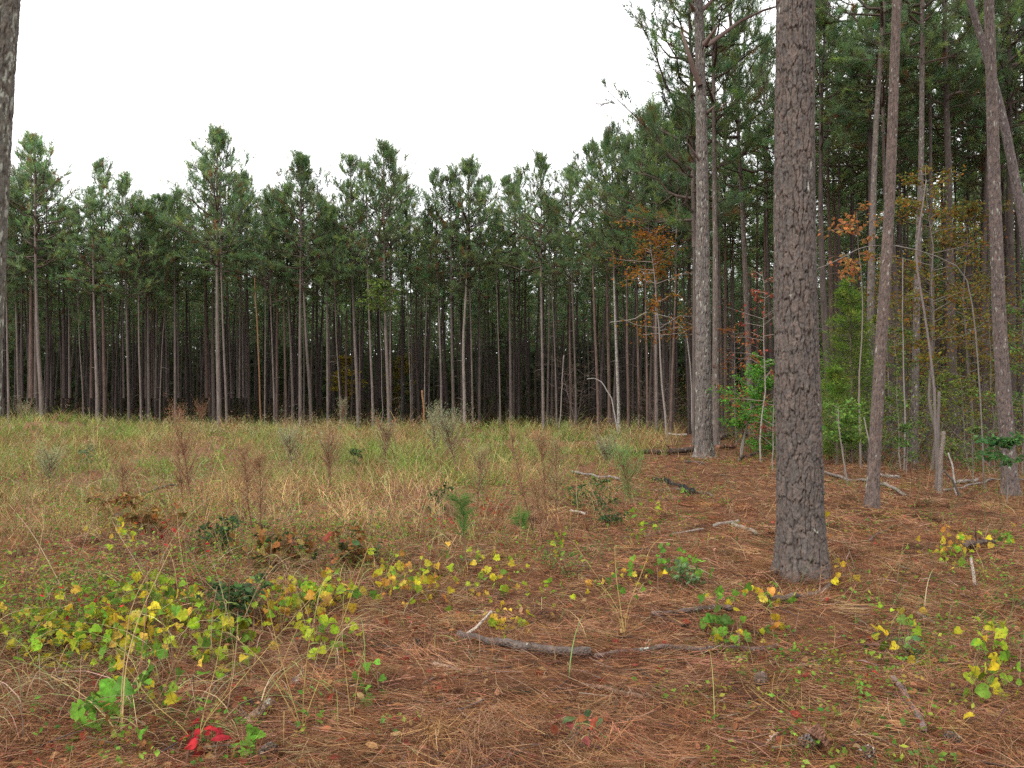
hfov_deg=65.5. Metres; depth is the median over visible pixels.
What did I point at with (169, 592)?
grape vine
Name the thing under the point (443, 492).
bush
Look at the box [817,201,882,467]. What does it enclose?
copper sapling
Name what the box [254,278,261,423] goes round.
orange snag
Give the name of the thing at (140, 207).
pine tree
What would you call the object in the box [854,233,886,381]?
pine tree
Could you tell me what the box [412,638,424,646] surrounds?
pine cone
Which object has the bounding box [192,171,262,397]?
pine tree
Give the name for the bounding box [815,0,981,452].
pine tree
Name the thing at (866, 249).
pine tree
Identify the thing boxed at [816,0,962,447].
pine tree
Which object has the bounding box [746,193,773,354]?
pine tree
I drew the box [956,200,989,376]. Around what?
pine tree
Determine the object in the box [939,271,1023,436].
leafy sapling
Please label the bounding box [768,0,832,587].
pine tree
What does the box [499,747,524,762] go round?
fallen branch
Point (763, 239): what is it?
pine tree
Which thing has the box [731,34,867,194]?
pine tree
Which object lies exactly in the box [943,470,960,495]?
leaning stick
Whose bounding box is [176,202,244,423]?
pine tree
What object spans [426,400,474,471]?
dog fennel
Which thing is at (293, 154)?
pine tree
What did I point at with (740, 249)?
pine tree
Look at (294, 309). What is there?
pine tree
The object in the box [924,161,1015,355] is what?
pine tree
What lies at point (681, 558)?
grape vine
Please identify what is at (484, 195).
pine tree
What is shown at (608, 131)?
pine tree
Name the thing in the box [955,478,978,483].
fallen log
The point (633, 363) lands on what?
pine tree
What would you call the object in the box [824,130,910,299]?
pine tree
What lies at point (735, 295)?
pine tree
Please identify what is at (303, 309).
pine tree
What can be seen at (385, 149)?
pine tree
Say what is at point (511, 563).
grape vine
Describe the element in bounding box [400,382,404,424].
charred snag
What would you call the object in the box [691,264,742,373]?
pine tree
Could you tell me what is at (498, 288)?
pine tree
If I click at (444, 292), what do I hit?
pine tree
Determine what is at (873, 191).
pine tree
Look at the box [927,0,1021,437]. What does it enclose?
pine tree
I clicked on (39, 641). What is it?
grape vine
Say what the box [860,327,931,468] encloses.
leafy sapling
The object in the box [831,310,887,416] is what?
leafy sapling
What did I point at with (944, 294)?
pine tree
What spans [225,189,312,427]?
pine tree
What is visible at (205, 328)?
pine tree
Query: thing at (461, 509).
pine seedling
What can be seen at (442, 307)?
pine tree
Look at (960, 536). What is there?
grape vine
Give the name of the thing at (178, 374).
pine tree
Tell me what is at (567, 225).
pine tree
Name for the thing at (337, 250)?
pine tree
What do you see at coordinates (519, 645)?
fallen log
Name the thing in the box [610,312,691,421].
bare sapling
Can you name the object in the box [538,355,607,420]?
bare shrub
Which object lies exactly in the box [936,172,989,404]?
pine tree
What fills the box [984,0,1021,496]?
pine tree
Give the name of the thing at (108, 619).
grape vine
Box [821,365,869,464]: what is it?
cedar tree
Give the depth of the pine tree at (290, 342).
62.82 m
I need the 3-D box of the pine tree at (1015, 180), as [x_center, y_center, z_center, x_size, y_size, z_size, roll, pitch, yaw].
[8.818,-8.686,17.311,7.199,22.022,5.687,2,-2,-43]
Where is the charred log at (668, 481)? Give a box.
[652,477,695,493]
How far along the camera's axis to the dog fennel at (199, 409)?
61.60 m
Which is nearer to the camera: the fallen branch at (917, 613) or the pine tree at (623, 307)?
the fallen branch at (917, 613)
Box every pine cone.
[258,742,278,758]
[291,676,301,687]
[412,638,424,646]
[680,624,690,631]
[754,671,768,685]
[797,733,821,751]
[857,744,876,760]
[943,731,961,743]
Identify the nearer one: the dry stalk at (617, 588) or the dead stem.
the dry stalk at (617, 588)
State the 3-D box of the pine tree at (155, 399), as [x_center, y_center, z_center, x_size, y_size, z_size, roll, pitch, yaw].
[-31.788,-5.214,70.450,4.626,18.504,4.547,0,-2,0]
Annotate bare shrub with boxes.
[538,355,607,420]
[620,374,683,428]
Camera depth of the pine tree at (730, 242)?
63.23 m
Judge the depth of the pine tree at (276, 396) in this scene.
66.01 m
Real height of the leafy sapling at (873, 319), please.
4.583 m
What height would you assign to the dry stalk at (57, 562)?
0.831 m
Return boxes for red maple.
[722,269,774,459]
[736,376,775,469]
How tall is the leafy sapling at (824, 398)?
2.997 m
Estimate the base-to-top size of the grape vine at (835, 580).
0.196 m
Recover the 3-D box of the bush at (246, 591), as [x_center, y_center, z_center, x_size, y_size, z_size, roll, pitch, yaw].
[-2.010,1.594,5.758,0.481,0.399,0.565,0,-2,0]
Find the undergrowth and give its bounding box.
[1,310,1023,428]
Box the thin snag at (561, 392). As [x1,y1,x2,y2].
[559,355,563,428]
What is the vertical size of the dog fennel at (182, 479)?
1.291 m
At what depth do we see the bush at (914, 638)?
5.01 m
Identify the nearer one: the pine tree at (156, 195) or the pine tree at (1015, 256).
the pine tree at (1015, 256)
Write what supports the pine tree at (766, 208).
on the ground at (686, 441)
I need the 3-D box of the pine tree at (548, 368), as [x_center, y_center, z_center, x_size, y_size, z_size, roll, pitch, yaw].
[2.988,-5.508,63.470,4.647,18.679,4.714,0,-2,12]
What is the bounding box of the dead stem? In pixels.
[935,392,940,490]
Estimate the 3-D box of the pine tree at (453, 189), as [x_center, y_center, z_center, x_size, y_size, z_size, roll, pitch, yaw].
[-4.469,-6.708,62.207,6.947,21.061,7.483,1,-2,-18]
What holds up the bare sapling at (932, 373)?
on the ground at (686, 441)
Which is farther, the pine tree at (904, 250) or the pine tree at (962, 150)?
the pine tree at (904, 250)
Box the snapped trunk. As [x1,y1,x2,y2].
[937,431,945,493]
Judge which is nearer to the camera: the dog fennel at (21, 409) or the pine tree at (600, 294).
the dog fennel at (21, 409)
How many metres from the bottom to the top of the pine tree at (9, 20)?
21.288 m
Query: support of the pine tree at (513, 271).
on the ground at (686, 441)
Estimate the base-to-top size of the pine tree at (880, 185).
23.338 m
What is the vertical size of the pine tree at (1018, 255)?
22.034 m
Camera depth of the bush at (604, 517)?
10.56 m
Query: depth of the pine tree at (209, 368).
70.58 m
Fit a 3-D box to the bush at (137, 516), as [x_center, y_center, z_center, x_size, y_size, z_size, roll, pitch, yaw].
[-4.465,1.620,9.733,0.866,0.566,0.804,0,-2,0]
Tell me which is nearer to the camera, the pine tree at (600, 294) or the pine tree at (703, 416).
the pine tree at (703, 416)
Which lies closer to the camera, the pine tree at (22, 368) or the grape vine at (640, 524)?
the grape vine at (640, 524)
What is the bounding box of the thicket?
[658,313,1023,474]
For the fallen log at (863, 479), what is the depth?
16.73 m
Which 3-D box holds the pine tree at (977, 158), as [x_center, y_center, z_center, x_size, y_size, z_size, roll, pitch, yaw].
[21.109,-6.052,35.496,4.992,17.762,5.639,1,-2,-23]
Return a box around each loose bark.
[766,732,778,744]
[807,722,830,752]
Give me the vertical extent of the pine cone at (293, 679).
0.068 m
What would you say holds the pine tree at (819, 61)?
on the ground at (686, 441)
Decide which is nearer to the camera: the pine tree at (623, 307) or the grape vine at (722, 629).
the grape vine at (722, 629)
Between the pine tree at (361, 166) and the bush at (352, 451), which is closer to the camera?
the bush at (352, 451)
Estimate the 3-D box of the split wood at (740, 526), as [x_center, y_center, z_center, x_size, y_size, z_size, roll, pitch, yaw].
[2.919,1.847,9.971,0.100,0.156,0.819,0,-2,-3]
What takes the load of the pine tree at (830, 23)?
on the ground at (686, 441)
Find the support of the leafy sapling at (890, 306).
on the ground at (686, 441)
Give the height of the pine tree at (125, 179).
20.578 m
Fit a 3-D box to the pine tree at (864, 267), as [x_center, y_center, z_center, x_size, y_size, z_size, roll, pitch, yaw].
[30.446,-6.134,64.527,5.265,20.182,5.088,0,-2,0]
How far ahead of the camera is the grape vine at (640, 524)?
9.47 m
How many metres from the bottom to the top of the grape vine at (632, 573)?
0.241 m
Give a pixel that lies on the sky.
(131, 80)
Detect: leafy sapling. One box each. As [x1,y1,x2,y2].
[821,368,834,423]
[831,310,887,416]
[839,313,903,445]
[854,274,923,453]
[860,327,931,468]
[886,269,948,448]
[898,358,983,445]
[931,366,999,468]
[937,269,1023,464]
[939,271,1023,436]
[975,288,1023,474]
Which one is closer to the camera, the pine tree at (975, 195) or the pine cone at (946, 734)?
the pine cone at (946, 734)
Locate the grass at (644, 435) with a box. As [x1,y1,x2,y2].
[0,401,1023,750]
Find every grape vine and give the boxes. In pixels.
[0,584,177,670]
[12,576,174,620]
[19,590,210,677]
[66,676,136,744]
[84,513,143,549]
[90,634,209,739]
[131,569,232,646]
[164,585,272,679]
[237,723,265,758]
[242,566,312,649]
[276,559,376,620]
[289,606,362,659]
[350,659,387,706]
[367,542,453,606]
[427,560,526,610]
[459,546,529,572]
[474,602,534,637]
[524,577,575,608]
[533,526,593,561]
[585,555,667,612]
[630,488,666,520]
[631,515,660,543]
[653,541,712,587]
[670,483,702,501]
[697,585,760,654]
[735,581,797,645]
[825,511,840,538]
[831,557,860,588]
[869,602,934,669]
[906,524,1003,568]
[954,616,1023,719]
[985,524,1023,550]
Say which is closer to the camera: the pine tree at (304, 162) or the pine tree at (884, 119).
the pine tree at (884, 119)
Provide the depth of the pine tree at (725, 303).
46.10 m
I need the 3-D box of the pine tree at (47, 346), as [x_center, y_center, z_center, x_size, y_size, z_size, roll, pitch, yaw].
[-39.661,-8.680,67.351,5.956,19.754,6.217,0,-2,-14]
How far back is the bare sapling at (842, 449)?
16.46 m
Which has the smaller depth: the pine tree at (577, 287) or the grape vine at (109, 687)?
the grape vine at (109, 687)
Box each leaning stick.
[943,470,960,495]
[948,453,956,494]
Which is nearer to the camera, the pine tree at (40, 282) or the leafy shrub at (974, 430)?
the leafy shrub at (974, 430)
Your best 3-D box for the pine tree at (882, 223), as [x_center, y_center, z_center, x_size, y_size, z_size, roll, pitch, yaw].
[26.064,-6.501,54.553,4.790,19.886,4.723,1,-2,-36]
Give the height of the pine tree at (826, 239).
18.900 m
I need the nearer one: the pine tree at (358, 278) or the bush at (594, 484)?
the bush at (594, 484)
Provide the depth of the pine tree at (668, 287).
69.67 m
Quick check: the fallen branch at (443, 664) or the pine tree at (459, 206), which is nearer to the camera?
the fallen branch at (443, 664)
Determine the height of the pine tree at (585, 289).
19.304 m
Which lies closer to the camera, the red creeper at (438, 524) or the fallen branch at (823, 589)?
the fallen branch at (823, 589)
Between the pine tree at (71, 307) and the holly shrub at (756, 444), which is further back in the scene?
the pine tree at (71, 307)
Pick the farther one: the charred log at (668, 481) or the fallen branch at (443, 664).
the charred log at (668, 481)
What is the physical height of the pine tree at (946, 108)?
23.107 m
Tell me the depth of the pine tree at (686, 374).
46.45 m
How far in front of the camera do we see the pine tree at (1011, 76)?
30.06 m
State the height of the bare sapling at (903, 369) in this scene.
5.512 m
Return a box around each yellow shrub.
[325,355,367,399]
[378,354,415,404]
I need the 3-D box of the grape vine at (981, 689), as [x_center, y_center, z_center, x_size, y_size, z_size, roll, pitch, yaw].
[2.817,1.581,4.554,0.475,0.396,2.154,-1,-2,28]
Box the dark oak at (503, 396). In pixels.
[473,332,540,425]
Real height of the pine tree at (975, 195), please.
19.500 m
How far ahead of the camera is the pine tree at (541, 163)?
56.59 m
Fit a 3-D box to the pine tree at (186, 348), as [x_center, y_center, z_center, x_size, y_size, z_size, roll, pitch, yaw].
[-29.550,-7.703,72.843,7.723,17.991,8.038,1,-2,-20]
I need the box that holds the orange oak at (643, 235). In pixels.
[600,204,721,440]
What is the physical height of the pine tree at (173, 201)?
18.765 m
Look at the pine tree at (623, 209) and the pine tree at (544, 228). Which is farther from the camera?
the pine tree at (544, 228)
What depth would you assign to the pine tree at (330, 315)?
64.63 m
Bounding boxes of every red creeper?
[24,586,122,632]
[134,515,245,558]
[177,718,232,760]
[413,514,455,534]
[463,497,520,527]
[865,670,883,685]
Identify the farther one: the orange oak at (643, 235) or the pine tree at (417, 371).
the pine tree at (417, 371)
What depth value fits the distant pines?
87.25 m
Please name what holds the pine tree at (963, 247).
on the ground at (686, 441)
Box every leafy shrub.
[822,397,867,476]
[883,422,932,472]
[940,424,997,481]
[973,431,1023,501]
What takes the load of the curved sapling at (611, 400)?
on the ground at (686, 441)
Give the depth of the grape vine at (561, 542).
8.62 m
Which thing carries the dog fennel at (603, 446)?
on the ground at (686, 441)
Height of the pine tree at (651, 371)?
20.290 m
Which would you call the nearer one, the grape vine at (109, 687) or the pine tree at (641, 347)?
the grape vine at (109, 687)
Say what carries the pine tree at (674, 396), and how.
on the ground at (686, 441)
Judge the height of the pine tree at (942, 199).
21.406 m
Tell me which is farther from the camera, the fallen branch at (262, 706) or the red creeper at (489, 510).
the red creeper at (489, 510)
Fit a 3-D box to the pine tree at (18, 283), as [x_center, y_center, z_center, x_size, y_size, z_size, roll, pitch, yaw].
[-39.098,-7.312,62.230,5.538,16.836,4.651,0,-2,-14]
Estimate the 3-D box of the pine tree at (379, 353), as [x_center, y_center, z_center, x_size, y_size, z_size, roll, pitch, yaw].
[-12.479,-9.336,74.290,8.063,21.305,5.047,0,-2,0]
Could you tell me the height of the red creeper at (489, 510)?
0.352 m
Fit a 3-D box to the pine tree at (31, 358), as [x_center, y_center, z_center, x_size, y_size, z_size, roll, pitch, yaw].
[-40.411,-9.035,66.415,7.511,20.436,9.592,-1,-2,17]
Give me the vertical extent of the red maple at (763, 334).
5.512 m
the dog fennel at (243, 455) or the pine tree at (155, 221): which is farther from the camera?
the pine tree at (155, 221)
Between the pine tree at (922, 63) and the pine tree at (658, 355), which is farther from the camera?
the pine tree at (658, 355)
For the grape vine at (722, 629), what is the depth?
5.55 m
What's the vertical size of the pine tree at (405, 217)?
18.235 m
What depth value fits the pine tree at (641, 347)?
70.79 m
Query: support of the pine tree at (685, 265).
on the ground at (686, 441)
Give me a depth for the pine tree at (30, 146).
60.28 m
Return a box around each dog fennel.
[11,395,42,421]
[27,434,71,492]
[109,456,137,491]
[152,393,209,510]
[166,436,193,506]
[192,397,208,423]
[225,436,267,537]
[245,445,278,528]
[275,409,312,468]
[305,419,349,495]
[334,397,347,427]
[369,401,400,465]
[421,402,445,451]
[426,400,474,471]
[466,444,490,513]
[504,422,538,538]
[522,426,561,530]
[525,470,547,540]
[541,430,572,531]
[593,423,622,464]
[605,426,653,522]
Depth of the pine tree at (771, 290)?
69.61 m
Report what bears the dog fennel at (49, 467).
on the ground at (686, 441)
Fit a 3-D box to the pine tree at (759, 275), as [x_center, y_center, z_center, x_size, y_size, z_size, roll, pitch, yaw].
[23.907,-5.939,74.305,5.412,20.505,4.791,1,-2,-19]
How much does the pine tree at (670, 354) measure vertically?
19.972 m
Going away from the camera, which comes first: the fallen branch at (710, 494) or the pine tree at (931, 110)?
the fallen branch at (710, 494)
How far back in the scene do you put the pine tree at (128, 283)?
66.54 m
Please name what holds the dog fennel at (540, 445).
on the ground at (686, 441)
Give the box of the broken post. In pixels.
[421,390,424,422]
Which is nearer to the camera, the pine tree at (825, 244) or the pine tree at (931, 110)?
the pine tree at (931, 110)
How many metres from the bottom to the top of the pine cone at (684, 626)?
0.061 m
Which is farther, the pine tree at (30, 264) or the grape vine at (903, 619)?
the pine tree at (30, 264)
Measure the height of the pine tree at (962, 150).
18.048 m
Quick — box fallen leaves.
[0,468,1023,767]
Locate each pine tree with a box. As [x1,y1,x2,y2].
[0,0,20,416]
[1,210,41,397]
[4,193,47,421]
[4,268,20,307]
[5,185,57,397]
[6,129,97,420]
[7,129,79,397]
[7,158,82,397]
[8,176,68,397]
[9,223,55,408]
[10,233,42,418]
[18,169,79,397]
[18,244,83,416]
[21,200,96,397]
[29,202,106,397]
[43,196,139,420]
[58,188,112,398]
[60,203,91,414]
[61,233,130,392]
[66,151,141,421]
[75,224,113,418]
[83,169,157,421]
[83,179,142,397]
[88,193,187,422]
[94,201,194,424]
[95,226,137,422]
[104,193,194,397]
[110,192,199,397]
[123,210,182,397]
[124,253,176,424]
[129,241,160,417]
[133,191,188,397]
[139,187,209,397]
[145,192,211,423]
[149,206,185,424]
[154,120,266,425]
[162,150,239,397]
[163,203,229,397]
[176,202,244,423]
[180,123,265,427]
[180,249,228,423]
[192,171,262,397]
[201,173,268,397]
[203,243,255,420]
[210,168,280,397]
[219,209,267,419]
[223,167,269,397]
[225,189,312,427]
[225,210,250,397]
[243,147,353,428]
[243,149,353,427]
[245,182,319,424]
[245,206,320,422]
[246,187,305,422]
[248,184,288,397]
[248,205,284,424]
[251,234,298,422]
[273,247,323,415]
[280,170,321,426]
[282,231,342,414]
[283,197,381,427]
[295,205,350,397]
[298,191,354,397]
[299,150,398,427]
[306,223,357,424]
[311,221,354,417]
[313,205,351,415]
[316,178,375,424]
[319,240,359,423]
[322,156,418,424]
[332,219,385,424]
[334,137,423,426]
[342,207,381,422]
[343,231,386,424]
[353,176,413,397]
[355,136,439,419]
[359,169,447,384]
[372,221,411,420]
[377,187,449,420]
[387,237,446,423]
[393,208,418,421]
[395,250,455,422]
[403,163,473,419]
[407,165,501,419]
[411,149,512,429]
[412,209,445,402]
[418,214,441,423]
[426,153,519,422]
[428,220,468,416]
[429,225,476,417]
[435,246,484,420]
[445,209,473,424]
[446,192,506,428]
[446,238,508,413]
[457,261,505,425]
[461,174,510,398]
[478,171,538,426]
[478,223,521,424]
[480,208,514,423]
[482,233,539,343]
[483,148,587,429]
[484,181,546,423]
[486,162,544,425]
[495,264,537,400]
[505,217,546,422]
[508,253,566,425]
[516,190,566,418]
[520,162,609,425]
[520,201,573,426]
[521,207,587,425]
[521,222,584,425]
[533,202,576,427]
[534,138,628,431]
[545,167,614,430]
[550,243,585,416]
[557,236,600,417]
[560,136,634,427]
[563,251,611,419]
[565,111,648,428]
[574,129,664,430]
[575,149,672,430]
[577,226,648,416]
[579,97,726,432]
[580,190,612,425]
[586,228,630,419]
[587,124,691,429]
[589,209,648,428]
[590,198,649,386]
[592,0,775,444]
[599,89,726,426]
[599,227,621,418]
[611,164,674,428]
[619,120,723,428]
[619,230,681,426]
[628,147,728,427]
[629,115,722,435]
[630,0,775,445]
[635,98,722,433]
[639,197,687,419]
[640,248,667,423]
[641,90,730,433]
[646,246,681,423]
[646,255,671,420]
[648,236,691,412]
[658,230,734,278]
[659,175,710,427]
[660,222,692,355]
[670,119,773,433]
[672,0,775,438]
[679,172,741,347]
[679,199,729,376]
[680,0,775,458]
[682,30,768,430]
[683,159,772,427]
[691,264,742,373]
[709,124,824,432]
[710,151,746,424]
[710,203,755,416]
[710,238,737,389]
[710,241,742,418]
[718,177,773,429]
[721,30,775,431]
[721,209,771,404]
[723,180,773,354]
[726,62,774,405]
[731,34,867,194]
[735,213,771,335]
[737,240,772,413]
[739,86,818,306]
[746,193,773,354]
[748,195,826,250]
[749,249,773,300]
[751,223,773,329]
[753,137,849,247]
[755,0,884,423]
[764,0,880,367]
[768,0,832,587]
[768,155,858,217]
[769,0,938,388]
[773,140,865,351]
[815,0,975,460]
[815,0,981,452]
[815,15,880,367]
[815,31,883,390]
[815,54,897,366]
[815,91,916,388]
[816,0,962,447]
[816,171,894,392]
[816,207,849,333]
[816,210,856,366]
[816,243,864,359]
[817,193,881,322]
[823,159,896,396]
[824,49,913,412]
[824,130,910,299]
[825,211,906,347]
[829,54,965,438]
[831,199,902,375]
[844,0,980,462]
[845,0,954,431]
[847,172,915,284]
[854,205,941,283]
[854,230,879,295]
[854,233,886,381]
[857,0,1023,455]
[860,216,922,395]
[861,28,1023,434]
[862,211,925,272]
[863,0,900,508]
[863,162,939,412]
[865,103,981,423]
[871,0,1008,451]
[876,179,914,318]
[877,107,932,417]
[879,148,970,379]
[895,207,942,367]
[899,0,1023,451]
[902,173,957,383]
[903,65,962,343]
[906,100,1006,342]
[906,218,939,369]
[909,221,943,305]
[909,221,979,424]
[912,0,1022,439]
[913,258,973,394]
[923,189,989,413]
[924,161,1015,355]
[926,61,1023,433]
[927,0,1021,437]
[933,0,1023,451]
[934,238,990,400]
[936,113,981,410]
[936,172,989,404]
[952,138,1023,361]
[952,151,980,372]
[955,2,1023,435]
[956,63,1023,284]
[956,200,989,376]
[957,1,1023,332]
[958,109,1023,318]
[964,163,1023,270]
[966,0,1023,256]
[970,163,1023,390]
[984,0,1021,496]
[989,247,1023,296]
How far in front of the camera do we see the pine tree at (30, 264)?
62.23 m
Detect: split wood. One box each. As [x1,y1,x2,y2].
[713,519,739,527]
[731,522,757,534]
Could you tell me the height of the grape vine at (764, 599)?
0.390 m
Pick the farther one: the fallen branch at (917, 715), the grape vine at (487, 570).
the grape vine at (487, 570)
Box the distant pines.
[0,225,1023,423]
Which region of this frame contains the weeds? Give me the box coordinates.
[0,415,1023,767]
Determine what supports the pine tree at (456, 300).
on the ground at (686, 441)
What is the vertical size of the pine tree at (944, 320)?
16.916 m
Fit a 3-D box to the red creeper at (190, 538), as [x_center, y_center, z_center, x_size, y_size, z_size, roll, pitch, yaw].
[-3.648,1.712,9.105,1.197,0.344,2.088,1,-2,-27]
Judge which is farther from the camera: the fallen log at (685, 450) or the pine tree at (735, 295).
the pine tree at (735, 295)
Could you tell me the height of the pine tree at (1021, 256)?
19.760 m
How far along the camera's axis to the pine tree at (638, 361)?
51.43 m
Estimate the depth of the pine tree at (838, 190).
36.09 m
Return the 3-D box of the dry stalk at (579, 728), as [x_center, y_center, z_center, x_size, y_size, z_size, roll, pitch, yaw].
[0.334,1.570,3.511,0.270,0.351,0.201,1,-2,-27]
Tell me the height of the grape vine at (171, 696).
0.259 m
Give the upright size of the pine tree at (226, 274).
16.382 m
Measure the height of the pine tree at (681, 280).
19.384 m
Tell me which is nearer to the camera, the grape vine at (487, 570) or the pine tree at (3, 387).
the grape vine at (487, 570)
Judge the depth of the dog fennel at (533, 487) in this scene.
9.23 m
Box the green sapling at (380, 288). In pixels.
[355,277,402,422]
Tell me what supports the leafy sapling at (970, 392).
on the ground at (686, 441)
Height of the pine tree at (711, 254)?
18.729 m
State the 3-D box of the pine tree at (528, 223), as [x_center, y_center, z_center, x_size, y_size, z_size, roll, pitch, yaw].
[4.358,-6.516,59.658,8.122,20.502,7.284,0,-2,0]
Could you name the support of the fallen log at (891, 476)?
on the ground at (686, 441)
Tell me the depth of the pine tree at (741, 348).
64.92 m
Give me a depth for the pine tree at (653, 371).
74.47 m
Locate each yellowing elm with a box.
[847,163,1014,470]
[890,195,1023,457]
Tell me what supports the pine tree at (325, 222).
on the ground at (686, 441)
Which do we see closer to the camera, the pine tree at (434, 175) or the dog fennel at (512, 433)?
the dog fennel at (512, 433)
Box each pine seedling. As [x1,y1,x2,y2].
[441,488,477,566]
[507,502,532,535]
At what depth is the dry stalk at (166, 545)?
6.46 m
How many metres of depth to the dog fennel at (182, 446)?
12.07 m
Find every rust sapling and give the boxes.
[711,326,759,444]
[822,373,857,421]
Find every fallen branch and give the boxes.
[142,484,178,494]
[236,691,274,726]
[433,656,457,669]
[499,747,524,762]
[569,509,586,515]
[573,471,619,479]
[581,682,643,698]
[651,604,732,616]
[654,488,713,497]
[664,528,703,535]
[683,460,705,463]
[737,450,758,460]
[766,569,849,601]
[868,521,904,541]
[890,675,926,731]
[916,611,935,623]
[943,476,1023,490]
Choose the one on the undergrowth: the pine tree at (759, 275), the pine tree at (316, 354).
the pine tree at (316, 354)
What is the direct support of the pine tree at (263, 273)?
on the ground at (686, 441)
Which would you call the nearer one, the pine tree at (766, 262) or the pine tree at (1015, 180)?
the pine tree at (1015, 180)
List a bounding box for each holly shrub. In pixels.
[701,351,774,455]
[740,407,775,456]
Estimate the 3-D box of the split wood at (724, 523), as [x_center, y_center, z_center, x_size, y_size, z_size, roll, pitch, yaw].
[2.803,1.841,10.539,0.150,0.106,0.872,-1,-2,37]
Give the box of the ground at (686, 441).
[0,419,1023,767]
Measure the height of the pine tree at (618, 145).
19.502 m
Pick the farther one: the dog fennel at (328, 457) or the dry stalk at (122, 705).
the dog fennel at (328, 457)
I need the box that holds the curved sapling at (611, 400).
[588,378,617,431]
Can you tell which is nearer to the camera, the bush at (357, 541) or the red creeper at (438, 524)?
the bush at (357, 541)
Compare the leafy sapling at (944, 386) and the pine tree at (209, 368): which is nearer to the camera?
the leafy sapling at (944, 386)
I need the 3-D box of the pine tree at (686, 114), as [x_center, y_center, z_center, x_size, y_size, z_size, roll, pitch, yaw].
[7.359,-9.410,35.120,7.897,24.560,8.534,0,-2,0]
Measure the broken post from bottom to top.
2.951 m
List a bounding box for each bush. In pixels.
[75,445,96,465]
[85,486,143,519]
[110,494,187,533]
[189,515,244,548]
[196,573,273,622]
[229,524,317,574]
[311,517,391,567]
[347,448,365,464]
[422,482,453,512]
[521,538,613,581]
[550,709,607,755]
[557,475,617,506]
[594,493,629,527]
[664,559,705,589]
[885,630,926,659]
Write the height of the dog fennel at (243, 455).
1.307 m
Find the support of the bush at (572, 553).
on the ground at (686, 441)
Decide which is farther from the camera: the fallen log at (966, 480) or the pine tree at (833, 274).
the pine tree at (833, 274)
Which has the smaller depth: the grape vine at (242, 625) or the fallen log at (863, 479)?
the grape vine at (242, 625)
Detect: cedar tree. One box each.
[820,275,901,462]
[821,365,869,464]
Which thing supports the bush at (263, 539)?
on the ground at (686, 441)
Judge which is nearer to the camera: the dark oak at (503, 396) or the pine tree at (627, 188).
the pine tree at (627, 188)
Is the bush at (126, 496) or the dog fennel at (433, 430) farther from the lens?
the dog fennel at (433, 430)
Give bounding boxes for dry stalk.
[0,593,33,737]
[4,503,104,600]
[40,543,182,739]
[105,490,219,590]
[116,573,347,743]
[196,554,277,648]
[209,480,336,614]
[215,543,386,726]
[322,578,384,717]
[385,490,429,590]
[553,703,600,764]
[572,537,661,635]
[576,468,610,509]
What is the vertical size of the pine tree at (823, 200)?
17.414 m
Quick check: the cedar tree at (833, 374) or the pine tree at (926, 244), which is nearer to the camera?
the cedar tree at (833, 374)
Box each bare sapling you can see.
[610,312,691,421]
[817,245,984,489]
[838,410,847,483]
[864,417,868,441]
[902,258,905,469]
[915,180,936,461]
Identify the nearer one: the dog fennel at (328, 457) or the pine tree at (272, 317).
the dog fennel at (328, 457)
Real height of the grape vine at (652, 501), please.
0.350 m
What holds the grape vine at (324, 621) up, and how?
on the ground at (686, 441)
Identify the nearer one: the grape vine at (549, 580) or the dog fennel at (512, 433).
the grape vine at (549, 580)
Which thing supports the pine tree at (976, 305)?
on the ground at (686, 441)
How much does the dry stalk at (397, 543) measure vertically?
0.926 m
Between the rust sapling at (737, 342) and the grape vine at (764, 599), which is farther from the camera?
the rust sapling at (737, 342)
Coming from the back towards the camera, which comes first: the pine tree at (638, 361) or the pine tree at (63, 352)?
the pine tree at (63, 352)
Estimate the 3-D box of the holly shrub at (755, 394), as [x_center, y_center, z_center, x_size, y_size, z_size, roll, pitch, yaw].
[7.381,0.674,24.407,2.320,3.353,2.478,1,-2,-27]
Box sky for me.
[10,0,1023,353]
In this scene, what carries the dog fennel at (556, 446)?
on the ground at (686, 441)
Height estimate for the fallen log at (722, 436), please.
0.798 m
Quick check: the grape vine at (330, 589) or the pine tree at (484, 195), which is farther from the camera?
the pine tree at (484, 195)
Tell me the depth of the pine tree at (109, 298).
68.74 m
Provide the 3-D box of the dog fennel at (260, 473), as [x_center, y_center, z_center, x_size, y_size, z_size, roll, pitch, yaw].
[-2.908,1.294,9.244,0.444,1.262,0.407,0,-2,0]
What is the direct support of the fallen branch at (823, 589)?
on the ground at (686, 441)
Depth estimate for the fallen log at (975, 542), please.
8.84 m
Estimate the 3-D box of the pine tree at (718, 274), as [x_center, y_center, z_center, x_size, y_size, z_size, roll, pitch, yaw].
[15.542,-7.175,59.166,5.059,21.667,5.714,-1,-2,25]
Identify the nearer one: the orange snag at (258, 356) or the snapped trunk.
the snapped trunk
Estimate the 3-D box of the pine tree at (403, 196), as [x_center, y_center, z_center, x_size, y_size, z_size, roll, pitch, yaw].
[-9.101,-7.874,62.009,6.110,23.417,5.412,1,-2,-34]
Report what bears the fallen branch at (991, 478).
on the ground at (686, 441)
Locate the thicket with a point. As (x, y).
(927, 448)
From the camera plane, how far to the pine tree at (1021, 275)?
67.89 m
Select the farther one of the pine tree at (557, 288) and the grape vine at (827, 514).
the pine tree at (557, 288)
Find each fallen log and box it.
[456,610,590,656]
[619,444,694,454]
[716,437,736,448]
[720,428,747,438]
[824,471,906,495]
[880,473,900,478]
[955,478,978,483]
[962,526,995,584]
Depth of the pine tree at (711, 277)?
68.42 m
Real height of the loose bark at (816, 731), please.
0.245 m

